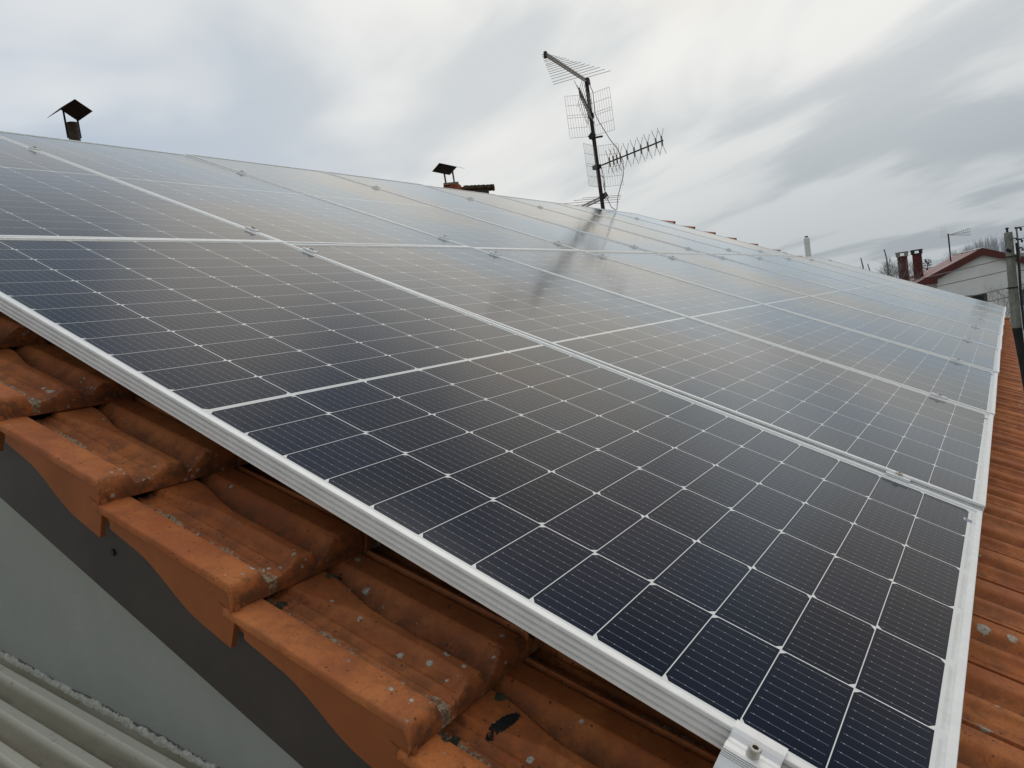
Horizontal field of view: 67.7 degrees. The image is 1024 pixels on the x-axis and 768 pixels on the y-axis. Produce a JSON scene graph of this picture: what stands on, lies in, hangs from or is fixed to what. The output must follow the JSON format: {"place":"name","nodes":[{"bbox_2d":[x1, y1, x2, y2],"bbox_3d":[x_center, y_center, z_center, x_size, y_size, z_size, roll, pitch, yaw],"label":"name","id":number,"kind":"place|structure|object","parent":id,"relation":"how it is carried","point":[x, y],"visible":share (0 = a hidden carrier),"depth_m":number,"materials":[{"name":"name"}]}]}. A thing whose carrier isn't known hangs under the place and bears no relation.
{"place":"outdoors","nodes":[
{"label":"outdoors","id":0,"kind":"place"},
{"bbox_2d":[0,0,1023,277],"label":"sky","id":1,"kind":"structure","parent":0,"point":[859,129],"materials":[{"name":"grey"}]},
{"bbox_2d":[884,249,890,275],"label":"pollard shoot","id":2,"kind":"object","parent":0,"point":[887,262],"visible":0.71,"depth_m":44.48,"materials":[{"name":"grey plant"}]},
{"label":"ground","id":3,"kind":"structure","parent":0,"visible":0},
{"bbox_2d":[0,650,219,767],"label":"lean to roof","id":4,"kind":"object","parent":3,"relation":"on","point":[46,721],"visible":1,"depth_m":1.19,"materials":[{"name":"beige metal"}]},
{"bbox_2d":[0,220,1023,767],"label":"tiled house","id":5,"kind":"structure","parent":3,"relation":"on","point":[156,564],"depth_m":1.09,"materials":[{"name":"ceramic"}]},
{"bbox_2d":[47,99,91,140],"bbox_3d":[-3.556,-1.238,6.457,0.315,2.220,0.245,-4,6,40],"label":"chimney pipe","id":6,"kind":"object","parent":5,"relation":"on","point":[75,109],"visible":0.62,"depth_m":6.46,"materials":[{"name":"black metal"}]},
{"bbox_2d":[274,601,287,609],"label":"moss crumbs","id":7,"kind":"object","parent":5,"relation":"on","point":[280,605],"visible":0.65,"depth_m":1.01,"materials":[{"name":"plant"}]},
{"bbox_2d":[326,573,342,579],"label":"moss crumbs","id":8,"kind":"object","parent":5,"relation":"on","point":[329,575],"visible":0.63,"depth_m":1.08,"materials":[{"name":"black plant"}]},
{"bbox_2d":[185,153,578,249],"bbox_3d":[-0.747,-1.019,4.309,2.077,0.033,1.044,23,20,28],"label":"solar panel","id":9,"kind":"object","parent":5,"relation":"attached to","point":[460,228],"visible":0.7,"depth_m":4.23,"materials":[{"name":"glass"}]},
{"bbox_2d":[442,735,460,746],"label":"moss crumbs","id":10,"kind":"object","parent":5,"relation":"on","point":[454,740],"visible":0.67,"depth_m":0.87,"materials":[{"name":"plant"}]},
{"bbox_2d":[432,163,471,190],"bbox_3d":[-0.693,-1.890,10.268,0.395,2.067,0.613,-5,5,34],"label":"capped flue","id":11,"kind":"object","parent":5,"relation":"on","point":[441,168],"visible":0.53,"depth_m":10.21,"materials":[{"name":"black metal"}]},
{"bbox_2d":[463,184,494,192],"bbox_3d":[-0.320,-1.792,10.390,0.417,1.852,0.283,-8,4,1],"label":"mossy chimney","id":12,"kind":"object","parent":5,"relation":"on","point":[483,188],"visible":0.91,"depth_m":10.20,"materials":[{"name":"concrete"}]},
{"bbox_2d":[494,692,506,700],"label":"moss crumbs","id":13,"kind":"object","parent":5,"relation":"on","point":[498,696],"visible":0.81,"depth_m":0.93,"materials":[{"name":"plant"}]},
{"bbox_2d":[486,712,520,740],"bbox_3d":[-0.009,0.399,0.891,0.017,0.017,0.056,-4,6,43],"label":"moss clump","id":14,"kind":"object","parent":5,"relation":"on","point":[502,724],"visible":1,"depth_m":0.89,"materials":[{"name":"black plant"}]},
{"bbox_2d":[542,51,665,209],"bbox_3d":[0.904,-2.799,9.077,1.245,1.797,1.704,-9,4,-10],"label":"aerial mast","id":15,"kind":"object","parent":5,"relation":"on","point":[592,136],"visible":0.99,"depth_m":9.18,"materials":[{"name":"metal"}]},
{"bbox_3d":[-0.319,-1.381,5.932,0.065,0.087,8.410,-5,5,34],"label":"rail","id":16,"kind":"object","parent":5,"relation":"attached to","visible":0},
{"bbox_2d":[28,146,40,150],"bbox_3d":[-2.033,-0.992,3.246,0.048,0.040,0.026,23,20,28],"label":"clamp","id":17,"kind":"object","parent":16,"relation":"attached to","point":[35,148],"visible":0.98,"depth_m":3.24,"materials":[{"name":"silver metal"}]},
{"bbox_2d":[0,137,278,240],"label":"solar panel","id":18,"kind":"object","parent":16,"relation":"attached to","point":[42,194],"visible":0.75,"depth_m":2.43,"materials":[{"name":"glass"}]},
{"bbox_2d":[0,131,469,246],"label":"solar panel","id":19,"kind":"object","parent":16,"relation":"attached to","point":[279,212],"visible":0.75,"depth_m":3.31,"materials":[{"name":"glass"}]},
{"bbox_2d":[323,171,652,252],"bbox_3d":[-0.177,-1.159,5.185,2.077,0.033,1.044,23,19,28],"label":"solar panel","id":20,"kind":"object","parent":16,"relation":"attached to","point":[553,232],"visible":0.64,"depth_m":5.13,"materials":[{"name":"glass"}]},
{"bbox_2d":[425,185,702,252],"bbox_3d":[0.394,-1.299,6.061,2.077,0.032,1.044,23,19,28],"label":"solar panel","id":21,"kind":"object","parent":16,"relation":"attached to","point":[614,234],"visible":0.63,"depth_m":6.01,"materials":[{"name":"glass"}]},
{"bbox_2d":[553,202,772,254],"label":"solar panel","id":22,"kind":"object","parent":16,"relation":"attached to","point":[683,234],"visible":0.69,"depth_m":7.79,"materials":[{"name":"glass"}]},
{"bbox_2d":[599,208,795,255],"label":"solar panel","id":23,"kind":"object","parent":16,"relation":"attached to","point":[714,236],"visible":0.69,"depth_m":8.69,"materials":[{"name":"glass"}]},
{"bbox_3d":[1.372,-0.870,5.580,0.070,0.097,9.510,-5,5,34],"label":"rail","id":24,"kind":"object","parent":5,"relation":"attached to","visible":0},
{"bbox_2d":[303,247,318,253],"bbox_3d":[-0.644,-0.416,2.440,0.048,0.040,0.026,23,20,28],"label":"clamp","id":25,"kind":"object","parent":24,"relation":"attached to","point":[311,250],"visible":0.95,"depth_m":2.43,"materials":[{"name":"silver metal"}]},
{"bbox_2d":[489,251,501,255],"bbox_3d":[-0.075,-0.557,3.317,0.048,0.040,0.026,23,20,28],"label":"clamp","id":26,"kind":"object","parent":24,"relation":"attached to","point":[495,253],"visible":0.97,"depth_m":3.31,"materials":[{"name":"silver metal"}]},
{"bbox_2d":[586,251,1000,374],"bbox_3d":[1.521,-0.452,4.200,2.076,0.030,1.044,22,19,28],"label":"solar panel","id":27,"kind":"object","parent":24,"relation":"on","point":[973,353],"visible":0.81,"depth_m":4.10,"materials":[{"name":"glass"}]},
{"bbox_3d":[0.837,-0.883,5.264,0.065,0.087,8.410,-5,5,34],"label":"rail","id":28,"kind":"object","parent":5,"relation":"attached to","visible":0},
{"bbox_2d":[245,226,260,231],"bbox_3d":[-0.877,-0.512,2.575,0.048,0.040,0.026,23,20,28],"label":"clamp","id":29,"kind":"object","parent":28,"relation":"attached to","point":[252,228],"visible":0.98,"depth_m":2.56,"materials":[{"name":"silver metal"}]},
{"bbox_2d":[499,195,742,253],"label":"solar panel","id":30,"kind":"object","parent":28,"relation":"attached to","point":[648,232],"visible":0.67,"depth_m":6.90,"materials":[{"name":"glass"}]},
{"bbox_2d":[872,257,928,281],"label":"thicket bush","id":31,"kind":"object","parent":3,"relation":"on","point":[894,273],"visible":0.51,"depth_m":55.12,"materials":[{"name":"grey plant"}]},
{"bbox_2d":[882,260,932,278],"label":"thicket bush","id":32,"kind":"object","parent":3,"relation":"on","point":[911,265],"visible":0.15,"depth_m":65.55,"materials":[{"name":"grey plant"}]},
{"bbox_2d":[923,259,931,271],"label":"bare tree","id":33,"kind":"object","parent":3,"relation":"on","point":[928,262],"visible":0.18,"depth_m":73.90,"materials":[{"name":"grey plant"}]},
{"bbox_2d":[935,249,966,262],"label":"poplar tree","id":34,"kind":"object","parent":3,"relation":"on","point":[953,254],"visible":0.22,"depth_m":102.59,"materials":[{"name":"grey plant"}]},
{"bbox_2d":[895,247,1023,336],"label":"white house","id":35,"kind":"structure","parent":3,"relation":"on","point":[970,258],"depth_m":51.17,"materials":[{"name":"paint"}]},
{"bbox_2d":[940,227,969,261],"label":"roof antenna","id":36,"kind":"object","parent":35,"relation":"on","point":[959,233],"visible":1,"depth_m":55.13,"materials":[{"name":"metal"}]},
{"bbox_2d":[966,293,987,301],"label":"window","id":37,"kind":"structure","parent":35,"relation":"in","point":[982,298],"depth_m":51.04,"materials":[{"name":"black glass"}]},
{"bbox_2d":[966,238,987,249],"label":"poplar tree","id":38,"kind":"object","parent":3,"relation":"on","point":[977,246],"visible":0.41,"depth_m":101.34,"materials":[{"name":"grey plant"}]},
{"bbox_2d":[969,239,993,249],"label":"poplar tree","id":39,"kind":"object","parent":3,"relation":"on","point":[986,244],"visible":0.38,"depth_m":105.74,"materials":[{"name":"grey plant"}]},
{"bbox_2d":[972,282,1023,312],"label":"garden shrub","id":40,"kind":"object","parent":3,"relation":"on","point":[1006,298],"visible":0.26,"depth_m":41.97,"materials":[{"name":"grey plant"}]},
{"bbox_2d":[989,232,1014,251],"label":"poplar tree","id":41,"kind":"object","parent":3,"relation":"on","point":[995,245],"visible":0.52,"depth_m":99.80,"materials":[{"name":"grey plant"}]},
{"bbox_2d":[980,285,1023,318],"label":"garden shrub","id":42,"kind":"object","parent":3,"relation":"on","point":[1003,297],"visible":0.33,"depth_m":41.76,"materials":[{"name":"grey plant"}]},
{"bbox_2d":[984,287,1023,337],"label":"garden shrub","id":43,"kind":"object","parent":3,"relation":"on","point":[1001,301],"visible":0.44,"depth_m":41.78,"materials":[{"name":"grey plant"}]},
{"bbox_2d":[1004,227,1023,388],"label":"utility pole","id":44,"kind":"object","parent":3,"relation":"on","point":[1015,303],"visible":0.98,"depth_m":32.83,"materials":[{"name":"concrete"}]},
{"bbox_2d":[910,258,1006,280],"bbox_3d":[16.326,-4.288,31.481,10.343,0.652,0.040,-9,4,-14],"label":"overhead wire","id":45,"kind":"object","parent":44,"relation":"attached to","point":[957,270],"visible":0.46,"depth_m":32.09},
{"bbox_2d":[933,270,1007,287],"bbox_3d":[16.430,-3.853,31.488,10.276,0.502,0.040,-9,5,-15],"label":"overhead wire","id":46,"kind":"object","parent":44,"relation":"attached to","point":[971,278],"visible":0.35,"depth_m":32.29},
{"bbox_2d":[968,288,1006,296],"bbox_3d":[16.567,-3.180,31.512,10.210,0.392,0.040,-9,5,-15],"label":"overhead wire","id":47,"kind":"object","parent":44,"relation":"attached to","point":[987,292],"visible":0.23,"depth_m":32.52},
{"bbox_3d":[6.425,1.236,22.466,10.400,7.350,8.100,-5,5,34],"label":"flue house","id":48,"kind":"object","parent":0,"visible":0},
{"bbox_2d":[804,236,810,256],"bbox_3d":[7.198,-2.913,18.465,0.140,1.335,0.140,-5,5,34],"label":"white flue","id":49,"kind":"object","parent":48,"relation":"on","point":[807,246],"visible":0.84,"depth_m":18.38,"materials":[{"name":"white metal"}]},
{"bbox_3d":[2.816,-0.249,4.746,0.070,0.098,9.510,-5,5,34],"label":"rail","id":50,"kind":"object","parent":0,"visible":0},
{"bbox_2d":[0,237,982,767],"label":"solar panel","id":51,"kind":"object","parent":50,"relation":"attached to","point":[712,575],"visible":1,"depth_m":1.21,"materials":[{"name":"glass"}]},
{"bbox_2d":[713,719,787,767],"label":"end clamp","id":52,"kind":"object","parent":51,"relation":"attached to","point":[745,746],"visible":1,"depth_m":0.72,"materials":[{"name":"metal"}]},
{"bbox_2d":[289,243,993,510],"bbox_3d":[0.379,-0.168,2.450,2.077,0.031,1.044,23,20,28],"label":"solar panel","id":53,"kind":"object","parent":50,"relation":"attached to","point":[935,444],"visible":0.82,"depth_m":2.24,"materials":[{"name":"glass"}]},
{"bbox_2d":[477,248,997,414],"bbox_3d":[0.950,-0.311,3.325,2.076,0.030,1.044,22,19,28],"label":"solar panel","id":54,"kind":"object","parent":50,"relation":"attached to","point":[964,384],"visible":0.8,"depth_m":3.19,"materials":[{"name":"glass"}]},
{"bbox_2d":[658,253,1001,349],"bbox_3d":[2.093,-0.593,5.074,2.077,0.033,1.044,22,19,28],"label":"solar panel","id":55,"kind":"object","parent":50,"relation":"attached to","point":[908,315],"visible":0.85,"depth_m":5.01,"materials":[{"name":"glass"}]},
{"bbox_2d":[708,253,1002,335],"bbox_3d":[2.666,-0.732,5.949,2.076,0.031,1.044,23,19,28],"label":"solar panel","id":56,"kind":"object","parent":50,"relation":"attached to","point":[867,292],"visible":0.8,"depth_m":5.92,"materials":[{"name":"glass"}]},
{"bbox_2d":[747,254,1003,325],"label":"solar panel","id":57,"kind":"object","parent":50,"relation":"attached to","point":[889,289],"visible":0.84,"depth_m":6.81,"materials":[{"name":"glass"}]},
{"bbox_2d":[780,256,1004,318],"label":"solar panel","id":58,"kind":"object","parent":50,"relation":"attached to","point":[901,286],"visible":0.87,"depth_m":7.70,"materials":[{"name":"glass"}]},
{"bbox_2d":[885,471,909,482],"bbox_3d":[0.806,0.204,1.601,0.048,0.040,0.026,23,20,28],"label":"clamp","id":59,"kind":"object","parent":50,"relation":"attached to","point":[897,474],"visible":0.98,"depth_m":1.59,"materials":[{"name":"metal"}]},
{"bbox_2d":[804,257,1005,312],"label":"solar panel","id":60,"kind":"object","parent":50,"relation":"attached to","point":[909,283],"visible":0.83,"depth_m":8.58,"materials":[{"name":"glass"}]},
{"bbox_2d":[930,392,946,399],"bbox_3d":[1.379,0.050,2.473,0.048,0.040,0.026,23,20,28],"label":"clamp","id":61,"kind":"object","parent":50,"relation":"attached to","point":[939,395],"visible":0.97,"depth_m":2.46,"materials":[{"name":"silver metal"}]},
{"bbox_2d":[951,357,963,362],"bbox_3d":[1.950,-0.094,3.348,0.048,0.040,0.026,23,20,28],"label":"clamp","id":62,"kind":"object","parent":50,"relation":"attached to","point":[956,359],"visible":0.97,"depth_m":3.34,"materials":[{"name":"silver metal"}]}
]}

